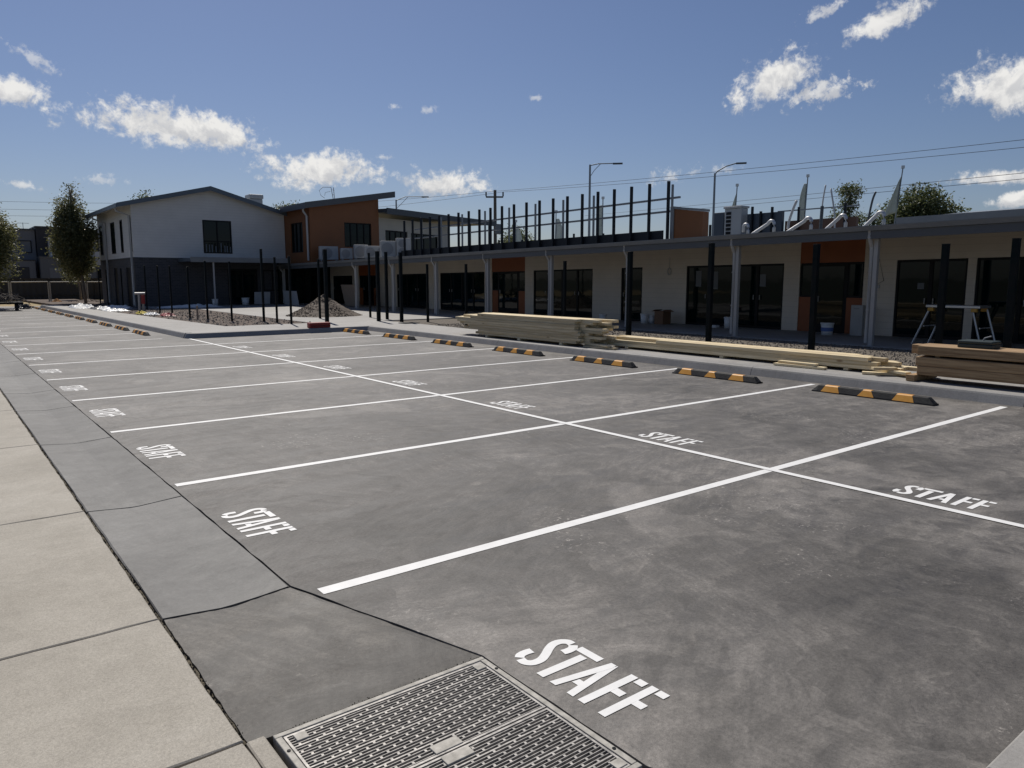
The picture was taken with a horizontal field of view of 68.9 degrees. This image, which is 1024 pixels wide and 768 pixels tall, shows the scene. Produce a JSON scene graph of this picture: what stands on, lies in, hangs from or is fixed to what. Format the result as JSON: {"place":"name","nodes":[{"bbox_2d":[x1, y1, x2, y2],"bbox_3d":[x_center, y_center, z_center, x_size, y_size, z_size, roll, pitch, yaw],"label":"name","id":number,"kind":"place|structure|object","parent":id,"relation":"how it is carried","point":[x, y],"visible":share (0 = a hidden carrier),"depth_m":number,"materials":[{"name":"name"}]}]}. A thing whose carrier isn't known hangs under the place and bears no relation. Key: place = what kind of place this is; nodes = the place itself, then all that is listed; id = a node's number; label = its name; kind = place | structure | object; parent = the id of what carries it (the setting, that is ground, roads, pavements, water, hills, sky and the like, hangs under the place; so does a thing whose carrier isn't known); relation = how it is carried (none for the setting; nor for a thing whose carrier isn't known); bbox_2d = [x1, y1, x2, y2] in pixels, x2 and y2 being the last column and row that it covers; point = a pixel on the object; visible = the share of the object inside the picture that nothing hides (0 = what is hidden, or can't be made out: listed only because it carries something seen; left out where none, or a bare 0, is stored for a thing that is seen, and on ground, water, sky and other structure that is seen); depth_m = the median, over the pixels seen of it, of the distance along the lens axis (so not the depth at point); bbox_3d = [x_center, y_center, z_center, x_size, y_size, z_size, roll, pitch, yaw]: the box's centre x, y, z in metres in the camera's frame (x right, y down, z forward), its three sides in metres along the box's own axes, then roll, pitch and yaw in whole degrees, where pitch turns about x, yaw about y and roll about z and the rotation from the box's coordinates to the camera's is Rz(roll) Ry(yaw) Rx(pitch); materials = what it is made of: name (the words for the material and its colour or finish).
{"place":"outdoors","nodes":[
{"label":"outdoors","id":0,"kind":"place"},
{"bbox_2d":[0,300,102,306],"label":"verge","id":1,"kind":"structure","parent":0,"point":[6,305],"depth_m":47.08,"materials":[{"name":"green plant"}]},
{"bbox_2d":[0,202,27,288],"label":"street tree","id":2,"kind":"object","parent":1,"relation":"on","point":[6,243],"visible":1,"depth_m":40.86,"materials":[{"name":"green plant"}]},
{"bbox_2d":[0,228,37,277],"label":"townhouse","id":3,"kind":"structure","parent":1,"relation":"on","point":[28,267],"depth_m":61.85,"materials":[{"name":"grey paint"}]},
{"bbox_2d":[0,278,102,300],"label":"boundary fence","id":4,"kind":"object","parent":1,"relation":"on","point":[39,291],"visible":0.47,"depth_m":55.64,"materials":[{"name":"grey metal"}]},
{"bbox_2d":[29,226,96,277],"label":"townhouse","id":5,"kind":"structure","parent":1,"relation":"on","point":[46,269],"depth_m":62.39,"materials":[{"name":"grey"}]},
{"bbox_2d":[41,181,102,302],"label":"street tree","id":6,"kind":"object","parent":1,"relation":"on","point":[74,239],"visible":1,"depth_m":44.60,"materials":[{"name":"green plant"}]},
{"bbox_2d":[0,391,260,767],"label":"footpath","id":7,"kind":"structure","parent":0,"point":[96,670],"depth_m":3.18,"materials":[{"name":"concrete"}]},
{"bbox_2d":[22,299,306,325],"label":"garden soil","id":8,"kind":"structure","parent":0,"point":[64,302],"depth_m":32.11,"materials":[{"name":"brown soil"}]},
{"bbox_2d":[99,307,310,325],"bbox_3d":[-13.712,-2.895,30.994,3.830,0.120,18.156,-6,10,-38],"label":"garden rubble","id":9,"kind":"object","parent":8,"relation":"on","point":[213,321],"visible":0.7,"depth_m":28.05,"materials":[{"name":"gravel"}]},
{"bbox_2d":[259,249,264,321],"bbox_3d":[-8.646,-3.404,25.875,0.078,2.520,0.078,-6,10,-38],"label":"fence post","id":10,"kind":"object","parent":8,"relation":"on","point":[262,285],"visible":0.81,"depth_m":25.85,"materials":[{"name":"black metal"}]},
{"bbox_2d":[148,304,299,308],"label":"entrance slab","id":11,"kind":"structure","parent":0,"point":[254,305],"depth_m":41.29,"materials":[{"name":"concrete"}]},
{"bbox_2d":[246,736,287,767],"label":"path strip","id":12,"kind":"object","parent":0,"point":[261,750],"visible":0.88,"depth_m":2.54,"materials":[{"name":"concrete"}]},
{"bbox_2d":[164,588,480,747],"bbox_3d":[-0.896,1.168,3.375,0.995,0.055,1.212,-6,10,-38],"label":"drain apron","id":13,"kind":"object","parent":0,"point":[268,667],"visible":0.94,"depth_m":3.19,"materials":[{"name":"grey concrete"}]},
{"bbox_2d":[0,306,1023,767],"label":"parking lot","id":14,"kind":"structure","parent":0,"point":[652,566],"depth_m":5.01,"materials":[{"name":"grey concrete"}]},
{"bbox_2d":[0,288,30,310],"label":"scrap trolley","id":15,"kind":"object","parent":14,"relation":"on","point":[5,300],"visible":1,"depth_m":37.52,"materials":[{"name":"black metal"}]},
{"bbox_2d":[40,305,370,338],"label":"kerb","id":16,"kind":"structure","parent":14,"relation":"on","point":[172,332],"depth_m":22.16,"materials":[{"name":"concrete"}]},
{"bbox_2d":[492,346,544,356],"bbox_3d":[0.123,-0.717,16.193,0.167,0.101,1.660,-6,10,-38],"label":"wheel stop","id":17,"kind":"object","parent":14,"relation":"on","point":[519,351],"visible":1,"depth_m":16.07,"materials":[{"name":"black rubber"}]},
{"bbox_2d":[570,355,637,367],"bbox_3d":[1.716,-0.433,14.174,0.167,0.101,1.660,-6,10,-38],"label":"wheel stop","id":18,"kind":"object","parent":14,"relation":"on","point":[610,362],"visible":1,"depth_m":14.05,"materials":[{"name":"black rubber"}]},
{"bbox_2d":[367,326,1023,406],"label":"kerb","id":19,"kind":"structure","parent":14,"relation":"on","point":[974,394],"depth_m":12.35,"materials":[{"name":"concrete"}]},
{"bbox_2d":[672,368,762,383],"bbox_3d":[3.308,-0.148,12.155,0.167,0.101,1.660,-6,10,-38],"label":"wheel stop","id":20,"kind":"object","parent":14,"relation":"on","point":[722,376],"visible":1,"depth_m":12.04,"materials":[{"name":"black rubber"}]},
{"bbox_2d":[812,384,938,405],"bbox_3d":[4.888,0.134,10.152,0.167,0.101,1.660,-6,10,-38],"label":"wheel stop","id":21,"kind":"object","parent":14,"relation":"on","point":[892,396],"visible":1,"depth_m":10.04,"materials":[{"name":"black rubber"}]},
{"bbox_2d":[986,730,1023,767],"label":"pale slab","id":22,"kind":"structure","parent":14,"relation":"on","point":[1011,755],"depth_m":2.47,"materials":[{"name":"concrete"}]},
{"bbox_2d":[0,0,1023,246],"label":"sky","id":23,"kind":"structure","parent":0,"point":[279,101],"materials":[{"name":"blue"}]},
{"bbox_2d":[48,304,1023,393],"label":"concrete path","id":24,"kind":"structure","parent":0,"point":[364,319],"depth_m":22.61,"materials":[{"name":"grey concrete"}]},
{"bbox_2d":[82,186,287,306],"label":"two storey building","id":25,"kind":"structure","parent":24,"relation":"on","point":[214,228],"depth_m":41.27,"materials":[{"name":"white paint"}]},
{"bbox_2d":[202,220,232,253],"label":"window","id":26,"kind":"structure","parent":25,"relation":"in","point":[217,235],"depth_m":41.62,"materials":[{"name":"black glass"}]},
{"bbox_2d":[227,269,257,304],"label":"door","id":27,"kind":"structure","parent":25,"relation":"in","point":[244,282],"depth_m":42.84,"materials":[{"name":"black glass"}]},
{"bbox_2d":[286,294,361,316],"bbox_3d":[-7.590,-3.190,30.093,3.032,0.894,3.020,-6,10,-38],"label":"gravel mound","id":28,"kind":"object","parent":24,"relation":"on","point":[311,309],"visible":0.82,"depth_m":29.45,"materials":[{"name":"grey gravel"}]},
{"bbox_2d":[322,249,328,321],"bbox_3d":[-6.298,-3.300,25.282,0.118,2.480,0.118,-6,10,-38],"label":"fence post","id":29,"kind":"object","parent":24,"relation":"on","point":[325,278],"visible":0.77,"depth_m":25.23,"materials":[{"name":"black metal"}]},
{"bbox_2d":[375,251,380,320],"bbox_3d":[-4.643,-3.363,25.873,0.118,2.440,0.118,-6,10,-38],"label":"fence post","id":30,"kind":"object","parent":24,"relation":"on","point":[377,274],"visible":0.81,"depth_m":25.82,"materials":[{"name":"black metal"}]},
{"bbox_2d":[384,252,388,318],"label":"fence post","id":31,"kind":"object","parent":24,"relation":"on","point":[386,285],"visible":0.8,"depth_m":27.11,"materials":[{"name":"black metal"}]},
{"bbox_2d":[606,342,903,370],"bbox_3d":[3.992,-0.553,13.866,0.125,0.062,6.350,-6,10,-38],"label":"timber board","id":32,"kind":"object","parent":24,"relation":"on","point":[749,356],"visible":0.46,"depth_m":13.51,"materials":[{"name":"brown wood"}]},
{"bbox_2d":[614,339,880,366],"bbox_3d":[3.868,-0.638,14.012,0.120,0.062,6.050,-6,10,-38],"label":"timber board","id":33,"kind":"object","parent":32,"relation":"on","point":[872,363],"visible":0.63,"depth_m":13.31,"materials":[{"name":"brown wood"}]},
{"bbox_2d":[607,335,888,361],"bbox_3d":[3.996,-0.706,14.039,0.123,0.062,6.050,-6,10,-38],"label":"timber board","id":34,"kind":"object","parent":33,"relation":"on","point":[878,359],"visible":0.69,"depth_m":14.10,"materials":[{"name":"brown wood"}]},
{"bbox_2d":[656,340,871,361],"bbox_3d":[4.293,-0.623,13.453,0.121,0.062,4.350,-6,10,-38],"label":"timber board","id":35,"kind":"object","parent":33,"relation":"on","point":[824,355],"visible":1,"depth_m":13.08,"materials":[{"name":"brown wood"}]},
{"bbox_2d":[906,373,936,380],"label":"timber board","id":36,"kind":"object","parent":24,"relation":"on","point":[913,377],"visible":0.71,"depth_m":10.79,"materials":[{"name":"beige wood"}]},
{"bbox_2d":[917,366,1023,384],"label":"timber board","id":37,"kind":"object","parent":36,"relation":"on","point":[975,375],"visible":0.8,"depth_m":10.21,"materials":[{"name":"brown wood"}]},
{"bbox_2d":[915,356,1023,374],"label":"timber board","id":38,"kind":"object","parent":37,"relation":"on","point":[982,365],"visible":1,"depth_m":10.22,"materials":[{"name":"beige wood"}]},
{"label":"timber board","id":39,"kind":"object","parent":38,"relation":"on","visible":0},
{"bbox_2d":[917,345,1023,362],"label":"timber board","id":40,"kind":"object","parent":39,"relation":"on","point":[987,354],"visible":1,"depth_m":10.20,"materials":[{"name":"beige wood"}]},
{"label":"timber board","id":41,"kind":"object","parent":24,"relation":"on","visible":0},
{"bbox_2d":[479,332,579,343],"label":"timber board","id":42,"kind":"object","parent":41,"relation":"on","point":[535,338],"visible":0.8,"depth_m":17.41,"materials":[{"name":"brown wood"}]},
{"bbox_2d":[478,330,583,341],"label":"timber board","id":43,"kind":"object","parent":42,"relation":"on","point":[538,336],"visible":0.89,"depth_m":17.33,"materials":[{"name":"brown wood"}]},
{"bbox_2d":[464,326,582,338],"bbox_3d":[0.145,-1.252,17.896,0.142,0.058,4.342,-6,10,-38],"label":"timber board","id":44,"kind":"object","parent":43,"relation":"on","point":[532,333],"visible":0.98,"depth_m":17.57,"materials":[{"name":"brown wood"}]},
{"bbox_2d":[469,324,583,335],"bbox_3d":[0.224,-1.296,17.780,0.142,0.058,4.200,-6,10,-38],"label":"timber board","id":45,"kind":"object","parent":44,"relation":"on","point":[538,331],"visible":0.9,"depth_m":17.43,"materials":[{"name":"brown wood"}]},
{"bbox_2d":[464,322,581,332],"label":"timber board","id":46,"kind":"object","parent":45,"relation":"on","point":[534,328],"visible":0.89,"depth_m":17.51,"materials":[{"name":"brown wood"}]},
{"bbox_2d":[457,319,578,329],"bbox_3d":[0.005,-1.452,18.029,0.146,0.058,4.543,-6,10,-38],"label":"timber board","id":47,"kind":"object","parent":46,"relation":"on","point":[527,325],"visible":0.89,"depth_m":17.67,"materials":[{"name":"brown wood"}]},
{"bbox_2d":[455,316,579,327],"bbox_3d":[-0.016,-1.515,18.052,0.146,0.058,4.667,-6,10,-38],"label":"timber board","id":48,"kind":"object","parent":47,"relation":"on","point":[521,322],"visible":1,"depth_m":17.69,"materials":[{"name":"brown wood"}]},
{"bbox_2d":[470,315,578,324],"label":"timber board","id":49,"kind":"object","parent":48,"relation":"on","point":[530,320],"visible":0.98,"depth_m":17.50,"materials":[{"name":"brown wood"}]},
{"bbox_2d":[477,313,580,321],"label":"timber board","id":50,"kind":"object","parent":49,"relation":"on","point":[532,317],"visible":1,"depth_m":17.40,"materials":[{"name":"brown wood"}]},
{"bbox_2d":[394,319,923,366],"bbox_3d":[5.708,-0.682,16.130,4.040,0.150,29.300,-6,10,-38],"label":"gravel bed","id":51,"kind":"object","parent":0,"point":[455,321],"visible":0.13,"depth_m":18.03,"materials":[{"name":"grey gravel"}]},
{"bbox_2d":[398,252,403,321],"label":"fence post","id":52,"kind":"object","parent":51,"relation":"on","point":[400,286],"visible":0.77,"depth_m":25.84,"materials":[{"name":"black metal"}]},
{"bbox_2d":[563,261,566,316],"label":"fence post","id":53,"kind":"object","parent":51,"relation":"on","point":[564,284],"visible":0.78,"depth_m":20.36,"materials":[{"name":"black metal"}]},
{"bbox_2d":[626,252,632,335],"bbox_3d":[2.915,-2.179,18.547,0.108,2.180,0.108,-6,10,-38],"label":"fence post","id":54,"kind":"object","parent":51,"relation":"on","point":[629,292],"visible":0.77,"depth_m":18.50,"materials":[{"name":"black metal"}]},
{"bbox_2d":[705,243,714,341],"bbox_3d":[4.411,-1.972,16.642,0.108,2.300,0.108,-6,10,-38],"label":"fence post","id":55,"kind":"object","parent":51,"relation":"on","point":[710,285],"visible":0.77,"depth_m":16.60,"materials":[{"name":"black metal"}]},
{"bbox_2d":[808,244,820,349],"bbox_3d":[5.943,-1.643,14.706,0.108,2.190,0.108,-6,10,-38],"label":"fence post","id":56,"kind":"object","parent":51,"relation":"on","point":[814,296],"visible":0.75,"depth_m":14.66,"materials":[{"name":"black metal"}]},
{"bbox_2d":[934,244,949,343],"bbox_3d":[7.396,-1.344,12.870,0.108,2.110,0.108,-6,10,-38],"label":"fence post","id":57,"kind":"object","parent":51,"relation":"on","point":[942,290],"visible":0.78,"depth_m":12.81,"materials":[{"name":"black metal"}]},
{"bbox_2d":[1002,238,1021,347],"bbox_3d":[8.042,-1.253,12.047,0.108,2.160,0.108,-6,10,-38],"label":"fence post","id":58,"kind":"object","parent":51,"relation":"on","point":[1011,292],"visible":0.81,"depth_m":11.98,"materials":[{"name":"black metal"}]},
{"bbox_3d":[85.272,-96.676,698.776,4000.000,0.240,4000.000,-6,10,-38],"label":"ground","id":59,"kind":"structure","parent":0,"visible":0},
{"bbox_2d":[273,657,641,767],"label":"drain grate","id":60,"kind":"object","parent":59,"relation":"in","point":[480,712],"visible":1,"depth_m":2.66,"materials":[{"name":"black metal"}]},
{"bbox_2d":[485,190,503,242],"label":"power pole","id":61,"kind":"object","parent":59,"relation":"on","point":[497,226],"visible":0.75,"depth_m":60.53,"materials":[{"name":"brown"}]},
{"bbox_2d":[490,139,1023,191],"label":"power line","id":62,"kind":"object","parent":61,"relation":"attached to","point":[782,165],"visible":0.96,"depth_m":40.37,"materials":[{"name":"grey"}]},
{"bbox_2d":[508,147,1023,191],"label":"power line","id":63,"kind":"object","parent":61,"relation":"attached to","point":[790,169],"visible":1,"depth_m":40.50,"materials":[{"name":"grey metal"}]},
{"bbox_2d":[588,163,622,235],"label":"street lamp","id":64,"kind":"object","parent":59,"relation":"on","point":[589,205],"visible":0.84,"depth_m":46.49,"materials":[{"name":"silver metal"}]},
{"bbox_2d":[276,208,1023,349],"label":"school building","id":65,"kind":"structure","parent":59,"relation":"on","point":[887,275],"depth_m":21.65,"materials":[{"name":"paint"}]},
{"bbox_2d":[318,246,337,260],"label":"air conditioner","id":66,"kind":"object","parent":65,"relation":"on","point":[332,252],"visible":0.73,"depth_m":40.87,"materials":[{"name":"white metal"}]},
{"bbox_2d":[280,191,394,263],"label":"orange wing","id":67,"kind":"structure","parent":65,"relation":"on","point":[310,227],"depth_m":42.30,"materials":[{"name":"orange paint"}]},
{"bbox_2d":[291,222,302,252],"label":"window","id":68,"kind":"structure","parent":67,"relation":"in","point":[297,230],"depth_m":42.80,"materials":[{"name":"black glass"}]},
{"bbox_2d":[344,222,370,246],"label":"window","id":69,"kind":"structure","parent":67,"relation":"in","point":[354,233],"depth_m":42.92,"materials":[{"name":"black glass"}]},
{"bbox_2d":[333,276,351,303],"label":"glazed door","id":70,"kind":"structure","parent":65,"relation":"in","point":[338,281],"depth_m":44.72,"materials":[{"name":"black glass"}]},
{"bbox_2d":[341,285,359,305],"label":"particle board","id":71,"kind":"object","parent":65,"relation":"on","point":[348,291],"visible":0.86,"depth_m":40.11,"materials":[{"name":"grey wood"}]},
{"bbox_2d":[363,275,373,304],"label":"entrance door","id":72,"kind":"structure","parent":65,"relation":"in","point":[365,278],"depth_m":41.93,"materials":[{"name":"black glass"}]},
{"bbox_2d":[380,241,395,257],"bbox_3d":[-6.329,-6.856,38.118,0.760,0.860,0.408,-3,9,-21],"label":"air conditioner","id":73,"kind":"object","parent":65,"relation":"on","point":[389,247],"visible":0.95,"depth_m":37.95,"materials":[{"name":"white metal"}]},
{"bbox_2d":[397,273,425,307],"bbox_3d":[-5.068,-4.758,38.097,0.110,1.731,3.046,-6,10,-38],"label":"glazed door","id":74,"kind":"structure","parent":65,"relation":"in","point":[414,285],"depth_m":38.01,"materials":[{"name":"black glass"}]},
{"bbox_2d":[378,208,495,256],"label":"pavilion","id":75,"kind":"structure","parent":65,"relation":"on","point":[391,220],"depth_m":47.06,"materials":[{"name":"white metal"}]},
{"bbox_2d":[411,233,436,249],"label":"window","id":76,"kind":"structure","parent":75,"relation":"in","point":[433,239],"depth_m":48.47,"materials":[{"name":"black metal"}]},
{"bbox_2d":[440,272,484,311],"bbox_3d":[-2.301,-4.286,34.586,0.110,1.775,3.636,-6,10,-38],"label":"glazed door","id":77,"kind":"structure","parent":65,"relation":"in","point":[452,284],"depth_m":34.59,"materials":[{"name":"black glass"}]},
{"bbox_2d":[498,271,518,313],"bbox_3d":[-0.150,-3.901,31.846,0.125,1.777,1.430,-6,10,-38],"label":"entrance door","id":78,"kind":"structure","parent":65,"relation":"in","point":[508,282],"depth_m":31.81,"materials":[{"name":"black glass"}]},
{"bbox_2d":[401,181,711,255],"bbox_3d":[1.218,-6.215,30.214,3.900,1.985,16.372,-6,10,-38],"label":"plant screen","id":79,"kind":"object","parent":65,"relation":"on","point":[610,238],"visible":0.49,"depth_m":27.44,"materials":[{"name":"grey metal"}]},
{"bbox_2d":[534,269,592,317],"bbox_3d":[1.970,-3.554,29.165,0.110,1.838,3.436,-6,10,-38],"label":"glazed door","id":80,"kind":"structure","parent":65,"relation":"in","point":[579,282],"depth_m":28.90,"materials":[{"name":"black glass"}]},
{"bbox_2d":[621,267,642,320],"bbox_3d":[4.229,-3.161,26.299,0.110,1.860,0.996,-6,10,-38],"label":"glazed door","id":81,"kind":"structure","parent":65,"relation":"in","point":[637,272],"depth_m":26.20,"materials":[{"name":"black glass"}]},
{"bbox_2d":[653,309,673,324],"bbox_3d":[4.933,-2.200,24.466,0.400,0.478,0.630,-6,10,-38],"label":"carton","id":82,"kind":"object","parent":65,"relation":"on","point":[662,317],"visible":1,"depth_m":24.34,"materials":[{"name":"brown cardboard"}]},
{"bbox_2d":[670,206,709,238],"bbox_3d":[5.397,-4.879,22.725,0.350,1.080,1.240,-6,10,-38],"label":"parapet box","id":83,"kind":"object","parent":65,"relation":"on","point":[685,222],"visible":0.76,"depth_m":22.58,"materials":[{"name":"orange metal"}]},
{"bbox_2d":[713,212,724,235],"bbox_3d":[7.844,-5.799,27.824,0.500,1.120,0.450,-6,10,-38],"label":"roof plant box","id":84,"kind":"object","parent":65,"relation":"on","point":[719,219],"visible":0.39,"depth_m":27.63,"materials":[{"name":"grey metal"}]},
{"bbox_2d":[685,263,783,329],"bbox_3d":[6.795,-2.727,23.042,0.110,1.910,3.516,-6,10,-38],"label":"glazed door","id":85,"kind":"structure","parent":65,"relation":"in","point":[759,307],"depth_m":22.71,"materials":[{"name":"black glass"}]},
{"bbox_2d":[723,205,749,234],"bbox_3d":[8.162,-5.809,27.247,0.500,1.300,0.780,-6,10,-38],"label":"roof cabinet","id":86,"kind":"object","parent":65,"relation":"on","point":[735,219],"visible":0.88,"depth_m":27.03,"materials":[{"name":"grey metal"}]},
{"bbox_2d":[747,207,783,232],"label":"roof plant wall","id":87,"kind":"structure","parent":65,"relation":"on","point":[757,220],"depth_m":26.34,"materials":[{"name":"grey metal"}]},
{"bbox_2d":[778,203,859,230],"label":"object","id":88,"kind":"structure","parent":65,"relation":"on","point":[852,221],"depth_m":24.84,"materials":[{"name":"black"}]},
{"bbox_2d":[816,262,848,332],"bbox_3d":[8.741,-2.377,20.563,0.125,1.908,0.980,-6,10,-38],"label":"entrance door","id":89,"kind":"structure","parent":65,"relation":"in","point":[833,277],"depth_m":20.46,"materials":[{"name":"black glass"}]},
{"bbox_2d":[850,305,865,335],"bbox_3d":[9.031,-1.663,19.521,0.160,0.794,0.320,-6,10,-38],"label":"white panel","id":90,"kind":"object","parent":65,"relation":"on","point":[857,322],"visible":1,"depth_m":19.45,"materials":[{"name":"plastic"}]},
{"bbox_2d":[892,258,968,339],"bbox_3d":[10.353,-2.114,18.528,0.110,1.955,1.656,-6,10,-38],"label":"glazed door","id":91,"kind":"structure","parent":65,"relation":"in","point":[910,309],"depth_m":18.58,"materials":[{"name":"black glass"}]},
{"bbox_2d":[971,257,1023,343],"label":"glazed door","id":92,"kind":"structure","parent":65,"relation":"in","point":[992,276],"depth_m":17.37,"materials":[{"name":"black glass"}]},
{"bbox_2d":[799,174,809,219],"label":"banner flag","id":93,"kind":"object","parent":59,"relation":"on","point":[803,200],"visible":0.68,"depth_m":40.99,"materials":[{"name":"fabric"}]},
{"bbox_2d":[826,178,868,225],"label":"gum tree","id":94,"kind":"object","parent":59,"relation":"on","point":[852,191],"visible":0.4,"depth_m":53.51,"materials":[{"name":"green plant"}]},
{"bbox_2d":[885,165,904,223],"bbox_3d":[19.990,-7.704,39.486,0.983,7.444,0.187,0,8,1],"label":"banner flag","id":95,"kind":"object","parent":59,"relation":"on","point":[892,207],"visible":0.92,"depth_m":39.21,"materials":[{"name":"fabric"}]},
{"bbox_2d":[861,180,971,224],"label":"gum tree","id":96,"kind":"object","parent":59,"relation":"on","point":[920,205],"visible":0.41,"depth_m":51.08,"materials":[{"name":"green plant"}]},
{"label":"timber board","id":97,"kind":"object","parent":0,"visible":0},
{"bbox_2d":[924,355,1023,363],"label":"timber board","id":98,"kind":"object","parent":97,"relation":"on","point":[979,359],"visible":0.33,"depth_m":10.37,"materials":[{"name":"beige wood"}]},
{"bbox_2d":[912,344,1023,352],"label":"timber board","id":99,"kind":"object","parent":98,"relation":"on","point":[914,348],"visible":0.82,"depth_m":10.92,"materials":[{"name":"brown wood"}]},
{"bbox_2d":[911,304,995,343],"bbox_3d":[9.784,-1.291,16.516,0.600,0.903,1.582,-6,10,-38],"label":"trestle","id":100,"kind":"object","parent":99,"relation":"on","point":[975,308],"visible":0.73,"depth_m":16.19,"materials":[{"name":"silver metal"}]},
{"bbox_2d":[957,336,1000,348],"bbox_3d":[6.513,-0.596,10.408,0.320,0.180,0.440,-6,10,-38],"label":"tool case","id":101,"kind":"object","parent":99,"relation":"on","point":[978,344],"visible":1,"depth_m":10.30,"materials":[{"name":"grey plastic"}]},
{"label":"joint bed","id":102,"kind":"structure","parent":0,"visible":0},
{"bbox_2d":[0,344,288,620],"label":"dish drain","id":103,"kind":"object","parent":102,"relation":"on","point":[177,554],"visible":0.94,"depth_m":5.10,"materials":[{"name":"grey concrete"}]},
{"bbox_2d":[0,390,476,744],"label":"joint soil","id":104,"kind":"structure","parent":102,"relation":"on","point":[197,674],"depth_m":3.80,"materials":[{"name":"soil"}]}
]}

